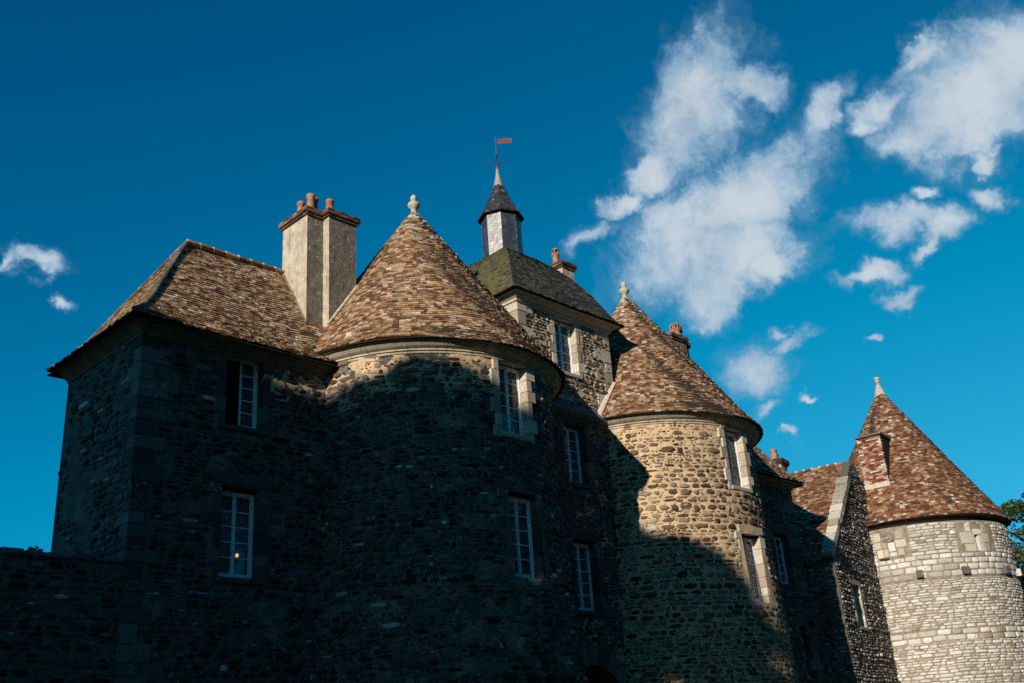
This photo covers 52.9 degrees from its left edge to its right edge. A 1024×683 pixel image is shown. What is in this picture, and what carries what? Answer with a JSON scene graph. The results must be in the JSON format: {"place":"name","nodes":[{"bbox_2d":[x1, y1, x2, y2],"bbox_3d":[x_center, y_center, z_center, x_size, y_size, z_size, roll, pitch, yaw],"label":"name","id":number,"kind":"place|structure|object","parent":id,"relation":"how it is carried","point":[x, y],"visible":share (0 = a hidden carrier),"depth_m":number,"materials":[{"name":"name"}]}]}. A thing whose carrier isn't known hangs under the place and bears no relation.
{"place":"outdoors","nodes":[
{"label":"outdoors","id":0,"kind":"place"},
{"bbox_2d":[0,0,1023,567],"label":"sky","id":1,"kind":"structure","parent":0,"point":[825,198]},
{"bbox_3d":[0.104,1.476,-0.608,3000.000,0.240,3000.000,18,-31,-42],"label":"ground","id":2,"kind":"structure","parent":0,"visible":0},
{"bbox_2d":[0,547,123,682],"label":"garden wall","id":3,"kind":"structure","parent":2,"relation":"on","point":[59,617],"depth_m":18.78,"materials":[{"name":"stone"}]},
{"bbox_2d":[27,546,42,551],"bbox_3d":[-8.792,3.837,18.987,0.157,0.142,0.354,-19,-26,31],"label":"wall plant","id":4,"kind":"object","parent":3,"relation":"on","point":[30,548],"depth_m":18.95,"materials":[{"name":"green plant"}]},
{"bbox_2d":[45,193,360,682],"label":"pavilion","id":5,"kind":"structure","parent":2,"relation":"on","point":[194,374],"depth_m":22.36,"materials":[{"name":"stone"}]},
{"bbox_2d":[235,547,242,573],"bbox_3d":[-5.995,4.877,22.397,0.260,0.810,0.256,18,-31,-42],"label":"table lamp","id":6,"kind":"object","parent":5,"relation":"in","point":[238,551],"visible":0.69,"depth_m":22.45,"materials":[{"name":"metal"}]},
{"bbox_2d":[207,472,271,586],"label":"window","id":7,"kind":"structure","parent":5,"relation":"in","point":[240,517],"depth_m":22.30,"materials":[{"name":"white paint"}]},
{"bbox_2d":[212,353,276,438],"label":"window","id":8,"kind":"structure","parent":5,"relation":"in","point":[243,408],"depth_m":23.65,"materials":[{"name":"white paint"}]},
{"bbox_2d":[314,195,587,682],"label":"round tower","id":9,"kind":"structure","parent":2,"relation":"on","point":[445,550],"depth_m":23.75,"materials":[{"name":"stone"}]},
{"bbox_2d":[489,358,537,443],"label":"window","id":10,"kind":"structure","parent":9,"relation":"in","point":[511,383],"depth_m":25.50,"materials":[{"name":"grey glass"}]},
{"bbox_2d":[497,480,548,579],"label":"window","id":11,"kind":"structure","parent":9,"relation":"in","point":[524,514],"depth_m":24.31,"materials":[{"name":"white paint"}]},
{"bbox_2d":[467,169,627,682],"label":"gatehouse","id":12,"kind":"object","parent":2,"relation":"on","point":[563,318],"visible":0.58,"depth_m":30.52,"materials":[{"name":"stone"}]},
{"bbox_2d":[485,138,511,168],"bbox_3d":[-0.479,-6.539,35.718,0.705,1.310,0.722,18,-31,-42],"label":"weathervane","id":13,"kind":"object","parent":12,"relation":"on","point":[507,140],"visible":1,"depth_m":35.88,"materials":[{"name":"metal"}]},
{"bbox_2d":[547,315,585,380],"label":"window","id":14,"kind":"structure","parent":12,"relation":"in","point":[565,348],"depth_m":31.51,"materials":[{"name":"white glass"}]},
{"bbox_2d":[556,419,594,490],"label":"window","id":15,"kind":"structure","parent":12,"relation":"in","point":[578,471],"depth_m":30.20,"materials":[{"name":"white paint"}]},
{"bbox_2d":[567,528,609,617],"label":"window","id":16,"kind":"structure","parent":12,"relation":"in","point":[587,568],"depth_m":28.91,"materials":[{"name":"white paint"}]},
{"bbox_2d":[594,282,798,682],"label":"round tower","id":17,"kind":"structure","parent":2,"relation":"on","point":[701,598],"depth_m":30.16,"materials":[{"name":"brown stone"}]},
{"bbox_2d":[717,424,753,494],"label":"window","id":18,"kind":"structure","parent":17,"relation":"in","point":[737,473],"depth_m":31.93,"materials":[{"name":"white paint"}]},
{"bbox_2d":[734,524,771,602],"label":"window","id":19,"kind":"structure","parent":17,"relation":"in","point":[752,545],"depth_m":30.78,"materials":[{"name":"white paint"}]},
{"bbox_2d":[666,322,826,682],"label":"pavilion","id":20,"kind":"structure","parent":2,"relation":"on","point":[778,484],"depth_m":37.65,"materials":[{"name":"stone"}]},
{"bbox_2d":[768,525,799,588],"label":"window","id":21,"kind":"structure","parent":20,"relation":"in","point":[784,559],"depth_m":37.69,"materials":[{"name":"white paint"}]},
{"bbox_2d":[795,619,826,682],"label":"window","id":22,"kind":"structure","parent":20,"relation":"in","point":[798,623],"depth_m":36.50,"materials":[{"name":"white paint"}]},
{"bbox_2d":[806,587,840,682],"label":"wall","id":23,"kind":"structure","parent":2,"relation":"on","point":[819,604],"depth_m":37.71,"materials":[{"name":"stone"}]},
{"bbox_2d":[769,449,899,682],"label":"gabled wing","id":24,"kind":"structure","parent":2,"relation":"on","point":[830,510],"depth_m":40.68,"materials":[{"name":"grey stone"}]},
{"bbox_2d":[849,578,869,631],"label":"window","id":25,"kind":"structure","parent":24,"relation":"in","point":[860,612],"depth_m":40.18,"materials":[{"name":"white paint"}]},
{"bbox_2d":[848,377,1023,682],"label":"corner tower","id":26,"kind":"structure","parent":2,"relation":"on","point":[948,571],"depth_m":42.45,"materials":[{"name":"grey stone"}]},
{"bbox_2d":[873,530,906,561],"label":"blocked window","id":27,"kind":"structure","parent":26,"relation":"in","point":[900,542],"depth_m":42.98,"materials":[{"name":"stone"}]},
{"bbox_2d":[959,522,990,550],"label":"slit window","id":28,"kind":"structure","parent":26,"relation":"in","point":[966,537],"depth_m":42.60,"materials":[{"name":"stone"}]},
{"bbox_2d":[998,492,1023,592],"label":"broadleaf tree","id":29,"kind":"object","parent":2,"relation":"on","point":[1016,508],"visible":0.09,"depth_m":52.56,"materials":[{"name":"green plant"}]}
]}

